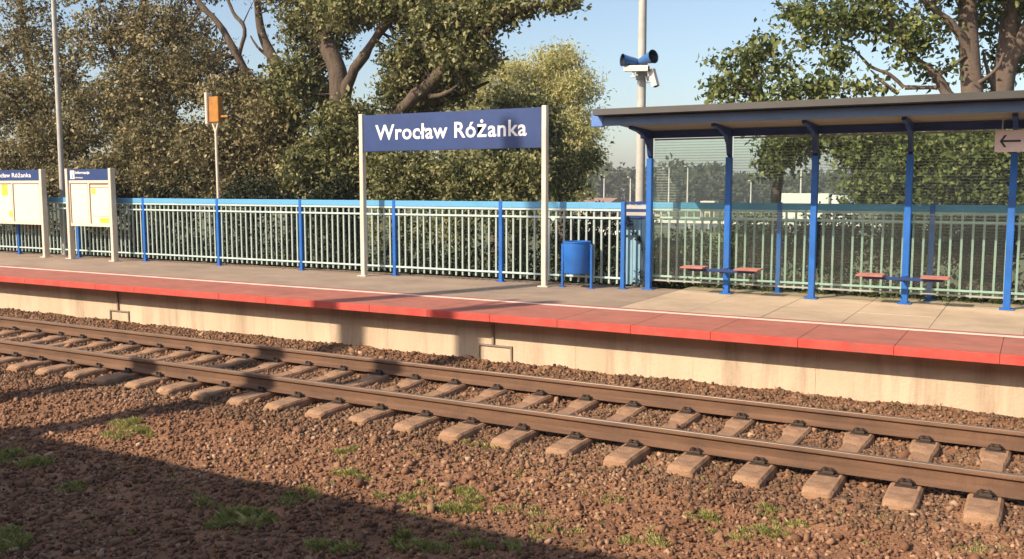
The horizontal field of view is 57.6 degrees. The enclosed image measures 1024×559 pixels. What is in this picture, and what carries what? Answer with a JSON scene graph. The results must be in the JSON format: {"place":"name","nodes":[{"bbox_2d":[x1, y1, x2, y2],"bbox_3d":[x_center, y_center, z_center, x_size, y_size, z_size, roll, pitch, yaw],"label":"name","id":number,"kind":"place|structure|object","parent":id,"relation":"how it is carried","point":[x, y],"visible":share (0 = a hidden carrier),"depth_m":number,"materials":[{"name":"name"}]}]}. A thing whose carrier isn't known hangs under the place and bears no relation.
{"place":"outdoors","nodes":[
{"label":"outdoors","id":0,"kind":"place"},
{"bbox_2d":[0,188,1023,303],"bbox_3d":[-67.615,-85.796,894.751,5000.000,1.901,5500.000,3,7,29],"label":"ground","id":1,"kind":"structure","parent":0,"point":[942,267],"depth_m":70.49,"materials":[{"name":"green plant"}]},
{"bbox_2d":[0,162,59,251],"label":"shrub","id":2,"kind":"object","parent":1,"relation":"on","point":[49,188],"visible":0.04,"depth_m":26.58,"materials":[{"name":"green plant"}]},
{"bbox_2d":[0,0,117,252],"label":"tree","id":3,"kind":"object","parent":1,"relation":"on","point":[36,145],"visible":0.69,"depth_m":27.37,"materials":[{"name":"green plant"}]},
{"bbox_2d":[51,0,67,254],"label":"lamp post","id":4,"kind":"object","parent":1,"relation":"on","point":[58,105],"visible":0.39,"depth_m":22.36,"materials":[{"name":"grey metal"}]},
{"bbox_2d":[54,174,137,249],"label":"shrub","id":5,"kind":"object","parent":1,"relation":"on","point":[120,192],"visible":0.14,"depth_m":25.18,"materials":[{"name":"green plant"}]},
{"bbox_2d":[47,0,213,254],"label":"tree","id":6,"kind":"object","parent":1,"relation":"on","point":[136,146],"visible":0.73,"depth_m":25.29,"materials":[{"name":"green plant"}]},
{"bbox_2d":[128,163,216,259],"bbox_3d":[-8.627,-1.344,23.708,2.577,3.194,1.930,6,8,44],"label":"shrub","id":7,"kind":"object","parent":1,"relation":"on","point":[162,193],"visible":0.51,"depth_m":23.43,"materials":[{"name":"green plant"}]},
{"bbox_2d":[117,0,312,267],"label":"tree","id":8,"kind":"object","parent":1,"relation":"on","point":[248,126],"visible":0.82,"depth_m":23.86,"materials":[{"name":"green plant"}]},
{"bbox_2d":[204,93,228,247],"bbox_3d":[-6.296,-1.731,20.115,0.600,4.550,0.180,3,7,29],"label":"signal post","id":9,"kind":"object","parent":1,"relation":"on","point":[213,109],"visible":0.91,"depth_m":19.96,"materials":[{"name":"metal"}]},
{"bbox_2d":[193,163,292,264],"bbox_3d":[-6.463,-1.216,22.581,2.854,3.216,1.949,3,7,29],"label":"shrub","id":10,"kind":"object","parent":1,"relation":"on","point":[257,190],"visible":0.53,"depth_m":22.32,"materials":[{"name":"green plant"}]},
{"bbox_2d":[275,166,370,260],"bbox_3d":[-4.337,-1.140,21.208,2.298,3.255,1.748,3,7,29],"label":"shrub","id":11,"kind":"object","parent":1,"relation":"on","point":[330,192],"visible":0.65,"depth_m":20.86,"materials":[{"name":"green plant"}]},
{"bbox_2d":[349,151,441,272],"bbox_3d":[-2.450,-1.160,20.395,2.326,3.438,1.956,3,7,29],"label":"shrub","id":12,"kind":"object","parent":1,"relation":"on","point":[397,184],"visible":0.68,"depth_m":20.01,"materials":[{"name":"green plant"}]},
{"bbox_2d":[249,0,591,270],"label":"tree","id":13,"kind":"object","parent":1,"relation":"on","point":[447,62],"visible":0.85,"depth_m":20.83,"materials":[{"name":"green plant"}]},
{"bbox_2d":[55,153,860,203],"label":"wood","id":14,"kind":"object","parent":1,"relation":"on","point":[706,183],"visible":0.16,"depth_m":231.41,"materials":[{"name":"green plant"}]},
{"bbox_2d":[415,150,505,256],"bbox_3d":[-0.968,-1.102,19.750,2.381,3.525,2.072,3,7,29],"label":"shrub","id":15,"kind":"object","parent":1,"relation":"on","point":[472,178],"visible":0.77,"depth_m":19.44,"materials":[{"name":"green plant"}]},
{"bbox_2d":[435,46,543,261],"bbox_3d":[-1.591,-5.072,38.417,6.830,8.764,3.829,3,7,29],"label":"tree","id":16,"kind":"object","parent":1,"relation":"on","point":[510,70],"visible":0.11,"depth_m":37.18,"materials":[{"name":"green plant"}]},
{"bbox_2d":[0,251,1023,417],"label":"platform","id":17,"kind":"structure","parent":1,"relation":"on","point":[968,355],"depth_m":12.65,"materials":[{"name":"concrete"}]},
{"bbox_2d":[0,169,52,257],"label":"information board","id":18,"kind":"object","parent":17,"relation":"on","point":[23,196],"visible":1,"depth_m":22.17,"materials":[{"name":"beige paint"}]},
{"bbox_2d":[64,168,121,261],"bbox_3d":[-9.529,-1.474,21.105,1.685,2.068,0.210,3,7,29],"label":"information board","id":19,"kind":"object","parent":17,"relation":"on","point":[90,197],"visible":1,"depth_m":21.00,"materials":[{"name":"beige paint"}]},
{"bbox_2d":[109,291,129,321],"bbox_3d":[-6.867,0.482,16.281,0.500,0.635,0.029,3,7,29],"label":"drain frame","id":20,"kind":"object","parent":17,"relation":"attached to","point":[117,300],"visible":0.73,"depth_m":16.27,"materials":[{"name":"beige metal"}]},
{"bbox_2d":[0,197,627,288],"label":"picket fence","id":21,"kind":"object","parent":17,"relation":"on","point":[299,205],"visible":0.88,"depth_m":18.12,"materials":[{"name":"white metal"}]},
{"bbox_2d":[357,105,551,286],"bbox_3d":[-1.107,-1.459,16.340,3.975,2.983,0.180,3,7,29],"label":"station name sign","id":22,"kind":"object","parent":17,"relation":"on","point":[511,128],"visible":1,"depth_m":16.09,"materials":[{"name":"blue metal"}]},
{"bbox_2d":[478,322,511,361],"bbox_3d":[-0.232,0.824,12.560,0.530,0.635,0.029,3,7,29],"label":"drain frame","id":23,"kind":"object","parent":17,"relation":"attached to","point":[493,334],"visible":0.73,"depth_m":12.55,"materials":[{"name":"beige metal"}]},
{"bbox_2d":[558,240,594,288],"bbox_3d":[1.068,-0.249,15.357,0.553,0.770,0.464,-1,6,-9],"label":"waste bin","id":24,"kind":"object","parent":17,"relation":"on","point":[576,257],"visible":1,"depth_m":15.19,"materials":[{"name":"blue metal"}]},
{"bbox_2d":[626,202,645,284],"bbox_3d":[2.250,-0.640,15.894,0.404,1.382,0.920,3,7,29],"label":"fence panel","id":25,"kind":"object","parent":17,"relation":"on","point":[634,260],"visible":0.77,"depth_m":15.49,"materials":[{"name":"blue paint"}]},
{"bbox_2d":[626,216,644,286],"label":"climbing plant","id":26,"kind":"object","parent":25,"relation":"attached to","point":[639,240],"visible":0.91,"depth_m":15.42,"materials":[{"name":"green plant"}]},
{"bbox_2d":[591,90,1023,310],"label":"platform shelter","id":27,"kind":"object","parent":17,"relation":"on","point":[909,115],"visible":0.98,"depth_m":13.02,"materials":[{"name":"blue paint"}]},
{"bbox_2d":[680,265,762,273],"bbox_3d":[3.215,-0.143,14.282,1.200,0.092,0.425,3,7,29],"label":"bench","id":28,"kind":"object","parent":27,"relation":"attached to","point":[723,270],"visible":1,"depth_m":14.23,"materials":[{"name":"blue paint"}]},
{"bbox_2d":[855,272,950,281],"bbox_3d":[5.463,-0.017,13.022,1.200,0.092,0.425,3,7,29],"label":"bench","id":29,"kind":"object","parent":27,"relation":"attached to","point":[923,278],"visible":1,"depth_m":12.96,"materials":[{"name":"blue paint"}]},
{"bbox_2d":[994,117,1023,151],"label":"arrow sign","id":30,"kind":"object","parent":27,"relation":"hanging from","point":[1009,140],"visible":1,"depth_m":11.69,"materials":[{"name":"metal"}]},
{"bbox_2d":[637,201,1023,300],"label":"picket fence","id":31,"kind":"object","parent":17,"relation":"on","point":[780,208],"visible":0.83,"depth_m":14.16,"materials":[{"name":"white metal"}]},
{"bbox_2d":[654,271,1023,304],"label":"ground weeds","id":32,"kind":"object","parent":17,"relation":"on","point":[995,300],"visible":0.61,"depth_m":14.18,"materials":[{"name":"green plant"}]},
{"bbox_2d":[0,308,1023,558],"bbox_3d":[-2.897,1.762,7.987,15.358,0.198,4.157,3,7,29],"label":"gravel","id":33,"kind":"structure","parent":1,"relation":"on","point":[188,539],"depth_m":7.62,"materials":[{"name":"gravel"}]},
{"bbox_2d":[0,326,27,335],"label":"sleeper","id":34,"kind":"object","parent":33,"relation":"on","point":[13,330],"visible":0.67,"depth_m":15.78,"materials":[{"name":"concrete"}]},
{"bbox_2d":[1,328,51,340],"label":"sleeper","id":35,"kind":"object","parent":33,"relation":"on","point":[38,333],"visible":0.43,"depth_m":15.44,"materials":[{"name":"concrete"}]},
{"bbox_2d":[0,334,94,356],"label":"sleeper","id":36,"kind":"object","parent":33,"relation":"on","point":[81,338],"visible":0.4,"depth_m":14.82,"materials":[{"name":"concrete"}]},
{"bbox_2d":[25,331,69,343],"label":"sleeper","id":37,"kind":"object","parent":33,"relation":"on","point":[58,337],"visible":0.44,"depth_m":15.10,"materials":[{"name":"concrete"}]},
{"bbox_2d":[0,337,121,364],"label":"sleeper","id":38,"kind":"object","parent":33,"relation":"on","point":[104,342],"visible":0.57,"depth_m":14.31,"materials":[{"name":"concrete"}]},
{"bbox_2d":[6,340,145,372],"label":"sleeper","id":39,"kind":"object","parent":33,"relation":"on","point":[42,360],"visible":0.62,"depth_m":13.09,"materials":[{"name":"concrete"}]},
{"bbox_2d":[35,343,172,374],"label":"sleeper","id":40,"kind":"object","parent":33,"relation":"on","point":[159,348],"visible":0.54,"depth_m":12.82,"materials":[{"name":"concrete"}]},
{"bbox_2d":[64,346,200,379],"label":"sleeper","id":41,"kind":"object","parent":33,"relation":"on","point":[97,369],"visible":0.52,"depth_m":12.54,"materials":[{"name":"concrete"}]},
{"bbox_2d":[93,350,226,385],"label":"sleeper","id":42,"kind":"object","parent":33,"relation":"on","point":[128,373],"visible":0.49,"depth_m":12.23,"materials":[{"name":"concrete"}]},
{"bbox_2d":[123,353,258,388],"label":"sleeper","id":43,"kind":"object","parent":33,"relation":"on","point":[155,379],"visible":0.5,"depth_m":11.93,"materials":[{"name":"concrete"}]},
{"bbox_2d":[156,357,290,394],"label":"sleeper","id":44,"kind":"object","parent":33,"relation":"on","point":[189,383],"visible":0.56,"depth_m":11.64,"materials":[{"name":"concrete"}]},
{"bbox_2d":[189,361,322,400],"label":"sleeper","id":45,"kind":"object","parent":33,"relation":"on","point":[223,388],"visible":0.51,"depth_m":11.36,"materials":[{"name":"concrete"}]},
{"bbox_2d":[226,365,357,405],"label":"sleeper","id":46,"kind":"object","parent":33,"relation":"on","point":[334,375],"visible":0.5,"depth_m":11.09,"materials":[{"name":"concrete"}]},
{"bbox_2d":[263,369,392,410],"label":"sleeper","id":47,"kind":"object","parent":33,"relation":"on","point":[298,399],"visible":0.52,"depth_m":10.78,"materials":[{"name":"concrete"}]},
{"bbox_2d":[305,374,430,419],"bbox_3d":[-1.541,1.387,11.274,0.310,0.262,2.600,3,6,29],"label":"sleeper","id":48,"kind":"object","parent":33,"relation":"on","point":[326,410],"visible":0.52,"depth_m":10.47,"materials":[{"name":"concrete"}]},
{"bbox_2d":[348,379,472,425],"bbox_3d":[-1.024,1.416,10.972,0.310,0.262,2.600,3,7,29],"label":"sleeper","id":49,"kind":"object","parent":33,"relation":"on","point":[379,412],"visible":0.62,"depth_m":10.21,"materials":[{"name":"concrete"}]},
{"bbox_2d":[392,384,509,432],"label":"sleeper","id":50,"kind":"object","parent":33,"relation":"on","point":[424,418],"visible":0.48,"depth_m":9.90,"materials":[{"name":"concrete"}]},
{"bbox_2d":[438,389,555,442],"bbox_3d":[0.009,1.479,10.383,0.310,0.262,2.600,3,7,30],"label":"sleeper","id":51,"kind":"object","parent":33,"relation":"on","point":[467,428],"visible":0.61,"depth_m":9.58,"materials":[{"name":"concrete"}]},
{"bbox_2d":[0,339,1023,499],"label":"rail","id":52,"kind":"object","parent":33,"relation":"on","point":[974,480],"depth_m":9.07,"materials":[{"name":"metal"}]},
{"bbox_2d":[0,316,1023,451],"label":"rail","id":53,"kind":"object","parent":33,"relation":"on","point":[980,436],"depth_m":10.72,"materials":[{"name":"metal"}]},
{"bbox_2d":[0,415,1023,557],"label":"grass","id":54,"kind":"structure","parent":33,"relation":"on","point":[11,538],"depth_m":7.21,"materials":[{"name":"green plant"}]},
{"bbox_2d":[490,394,602,449],"bbox_3d":[0.529,1.502,10.114,0.310,0.262,2.600,3,7,29],"label":"sleeper","id":55,"kind":"object","parent":33,"relation":"on","point":[512,438],"visible":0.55,"depth_m":9.33,"materials":[{"name":"concrete"}]},
{"bbox_2d":[545,400,648,456],"bbox_3d":[1.037,1.535,9.809,0.310,0.262,2.600,3,7,29],"label":"sleeper","id":56,"kind":"object","parent":33,"relation":"on","point":[578,442],"visible":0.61,"depth_m":9.03,"materials":[{"name":"concrete"}]},
{"bbox_2d":[603,406,702,467],"bbox_3d":[1.570,1.562,9.506,0.310,0.262,2.600,3,7,30],"label":"sleeper","id":57,"kind":"object","parent":33,"relation":"on","point":[629,454],"visible":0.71,"depth_m":8.72,"materials":[{"name":"concrete"}]},
{"bbox_2d":[390,354,966,519],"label":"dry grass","id":58,"kind":"structure","parent":33,"relation":"on","point":[779,389],"depth_m":9.85,"materials":[{"name":"plant"}]},
{"bbox_2d":[667,412,757,476],"bbox_3d":[2.098,1.589,9.251,0.310,0.262,2.600,3,7,29],"label":"sleeper","id":59,"kind":"object","parent":33,"relation":"on","point":[689,464],"visible":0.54,"depth_m":8.46,"materials":[{"name":"concrete"}]},
{"bbox_2d":[732,419,814,488],"bbox_3d":[2.610,1.621,8.960,0.310,0.262,2.600,3,7,30],"label":"sleeper","id":60,"kind":"object","parent":33,"relation":"on","point":[756,472],"visible":0.52,"depth_m":8.17,"materials":[{"name":"concrete"}]},
{"bbox_2d":[801,427,875,498],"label":"sleeper","id":61,"kind":"object","parent":33,"relation":"on","point":[824,483],"visible":0.55,"depth_m":7.87,"materials":[{"name":"concrete"}]},
{"bbox_2d":[881,435,940,510],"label":"sleeper","id":62,"kind":"object","parent":33,"relation":"on","point":[902,494],"visible":0.56,"depth_m":7.58,"materials":[{"name":"concrete"}]},
{"bbox_2d":[962,443,1011,526],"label":"sleeper","id":63,"kind":"object","parent":33,"relation":"on","point":[984,508],"visible":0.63,"depth_m":7.27,"materials":[{"name":"concrete"}]},
{"bbox_2d":[0,223,1023,303],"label":"undergrowth","id":64,"kind":"object","parent":1,"relation":"on","point":[986,278],"visible":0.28,"depth_m":18.23,"materials":[{"name":"green plant"}]},
{"bbox_2d":[466,148,567,279],"bbox_3d":[0.140,-1.125,19.382,2.204,3.617,2.035,3,7,29],"label":"shrub","id":65,"kind":"object","parent":1,"relation":"on","point":[523,179],"visible":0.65,"depth_m":19.02,"materials":[{"name":"green plant"}]},
{"bbox_2d":[434,77,613,278],"bbox_3d":[-0.078,-2.929,27.308,6.668,5.967,3.148,3,7,29],"label":"tree","id":66,"kind":"object","parent":1,"relation":"on","point":[507,97],"visible":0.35,"depth_m":26.43,"materials":[{"name":"green plant"}]},
{"bbox_2d":[480,35,620,264],"bbox_3d":[1.456,-5.172,37.864,6.260,9.239,4.058,3,7,29],"label":"tree","id":67,"kind":"object","parent":1,"relation":"on","point":[562,74],"visible":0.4,"depth_m":36.83,"materials":[{"name":"green plant"}]},
{"bbox_2d":[538,196,620,283],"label":"shrub","id":68,"kind":"object","parent":1,"relation":"on","point":[590,232],"visible":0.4,"depth_m":17.75,"materials":[{"name":"green plant"}]},
{"bbox_2d":[602,174,604,197],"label":"street lamp","id":69,"kind":"object","parent":1,"relation":"on","point":[604,187],"visible":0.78,"depth_m":162.29,"materials":[{"name":"grey metal"}]},
{"bbox_2d":[588,219,620,236],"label":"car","id":70,"kind":"object","parent":1,"relation":"on","point":[608,227],"visible":0.03,"depth_m":74.97,"materials":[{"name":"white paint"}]},
{"bbox_2d":[633,0,646,286],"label":"lamp post","id":71,"kind":"object","parent":1,"relation":"on","point":[640,142],"visible":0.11,"depth_m":15.97,"materials":[{"name":"grey metal"}]},
{"bbox_2d":[620,54,637,65],"bbox_3d":[2.048,-3.728,15.840,0.397,0.216,0.215,-1,6,-8],"label":"loudspeaker","id":72,"kind":"object","parent":71,"relation":"attached to","point":[625,60],"visible":1,"depth_m":15.81,"materials":[{"name":"blue paint"}]},
{"bbox_2d":[636,63,650,82],"bbox_3d":[2.249,-3.557,15.921,0.290,0.408,0.304,0,6,2],"label":"camera bracket","id":73,"kind":"object","parent":71,"relation":"attached to","point":[640,75],"visible":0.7,"depth_m":15.89,"materials":[{"name":"metal"}]},
{"bbox_2d":[624,65,649,77],"bbox_3d":[2.111,-3.525,15.789,0.426,0.195,0.120,4,7,22],"label":"security camera","id":74,"kind":"object","parent":73,"relation":"attached to","point":[633,69],"visible":1,"depth_m":15.75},
{"bbox_2d":[645,68,659,87],"bbox_3d":[2.367,-3.396,15.806,0.120,0.306,0.195,-6,-10,-46],"label":"security camera","id":75,"kind":"object","parent":73,"relation":"attached to","point":[653,77],"visible":1,"depth_m":15.74,"materials":[{"name":"white plastic"}]},
{"bbox_2d":[638,49,658,64],"bbox_3d":[2.259,-3.748,15.741,0.237,0.234,0.401,-4,7,-37],"label":"loudspeaker","id":76,"kind":"object","parent":71,"relation":"attached to","point":[650,56],"visible":1,"depth_m":15.68,"materials":[{"name":"blue paint"}]},
{"bbox_2d":[666,166,669,201],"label":"street lamp","id":77,"kind":"object","parent":1,"relation":"on","point":[668,182],"visible":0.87,"depth_m":145.98,"materials":[{"name":"grey metal"}]},
{"bbox_2d":[684,166,688,216],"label":"street lamp","id":78,"kind":"object","parent":1,"relation":"on","point":[687,185],"visible":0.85,"depth_m":128.99,"materials":[{"name":"grey metal"}]},
{"bbox_2d":[652,220,722,288],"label":"shrub","id":79,"kind":"object","parent":1,"relation":"on","point":[673,250],"visible":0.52,"depth_m":16.68,"materials":[{"name":"green plant"}]},
{"bbox_2d":[551,218,927,230],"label":"guard rail","id":80,"kind":"object","parent":1,"relation":"on","point":[674,221],"visible":0.15,"depth_m":93.18,"materials":[{"name":"metal"}]},
{"bbox_2d":[696,209,800,289],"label":"shrub","id":81,"kind":"object","parent":1,"relation":"on","point":[758,250],"visible":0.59,"depth_m":16.16,"materials":[{"name":"green plant"}]},
{"bbox_2d":[748,180,751,212],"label":"street lamp","id":82,"kind":"object","parent":1,"relation":"on","point":[750,191],"visible":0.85,"depth_m":139.80,"materials":[{"name":"grey metal"}]},
{"bbox_2d":[694,15,883,289],"bbox_3d":[5.146,-2.068,17.830,3.613,5.870,2.078,3,7,29],"label":"tree","id":83,"kind":"object","parent":1,"relation":"on","point":[782,154],"visible":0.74,"depth_m":17.57,"materials":[{"name":"green plant"}]},
{"bbox_2d":[800,168,801,192],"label":"street lamp","id":84,"kind":"object","parent":1,"relation":"on","point":[801,181],"depth_m":114.69,"materials":[{"name":"grey metal"}]},
{"bbox_2d":[764,200,886,293],"bbox_3d":[5.284,-0.134,15.652,1.890,2.386,1.838,3,7,29],"label":"shrub","id":85,"kind":"object","parent":1,"relation":"on","point":[828,244],"visible":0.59,"depth_m":15.35,"materials":[{"name":"green plant"}]},
{"bbox_2d":[762,0,1023,299],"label":"tree","id":86,"kind":"object","parent":1,"relation":"on","point":[965,32],"visible":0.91,"depth_m":16.99,"materials":[{"name":"green plant"}]},
{"bbox_2d":[854,194,964,286],"bbox_3d":[6.431,-0.144,15.163,1.932,2.541,1.658,-2,6,-17],"label":"shrub","id":87,"kind":"object","parent":1,"relation":"on","point":[897,242],"visible":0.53,"depth_m":14.88,"materials":[{"name":"green plant"}]},
{"bbox_2d":[819,129,1023,294],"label":"tree","id":88,"kind":"object","parent":1,"relation":"on","point":[969,167],"visible":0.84,"depth_m":15.70,"materials":[{"name":"green plant"}]},
{"bbox_2d":[926,191,1023,294],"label":"shrub","id":89,"kind":"object","parent":1,"relation":"on","point":[989,249],"visible":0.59,"depth_m":14.36,"materials":[{"name":"green plant"}]},
{"bbox_2d":[952,0,1023,295],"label":"tree","id":90,"kind":"object","parent":1,"relation":"on","point":[1010,44],"visible":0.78,"depth_m":16.93,"materials":[{"name":"brown plant"}]},
{"bbox_2d":[0,0,1023,177],"label":"sky","id":91,"kind":"structure","parent":0,"point":[679,31],"materials":[{"name":"blue"}]},
{"bbox_2d":[577,198,623,215],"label":"building","id":92,"kind":"structure","parent":0,"point":[610,200],"depth_m":126.73,"materials":[{"name":"red paint"}]},
{"bbox_2d":[700,201,718,216],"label":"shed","id":93,"kind":"structure","parent":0,"point":[716,212],"depth_m":127.27,"materials":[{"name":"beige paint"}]},
{"bbox_2d":[654,223,1017,232],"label":"road","id":94,"kind":"structure","parent":0,"point":[704,225],"depth_m":99.07,"materials":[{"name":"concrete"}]},
{"bbox_2d":[654,208,667,224],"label":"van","id":95,"kind":"object","parent":94,"relation":"on","point":[656,213],"visible":0.2,"depth_m":103.47,"materials":[{"name":"beige paint"}]},
{"bbox_2d":[551,224,958,234],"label":"road kerb","id":96,"kind":"structure","parent":94,"relation":"on","point":[709,228],"depth_m":95.10,"materials":[{"name":"concrete"}]},
{"bbox_2d":[781,193,856,228],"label":"lorry","id":97,"kind":"object","parent":94,"relation":"on","point":[797,198],"visible":0.1,"depth_m":92.25,"materials":[{"name":"white paint"}]}
]}

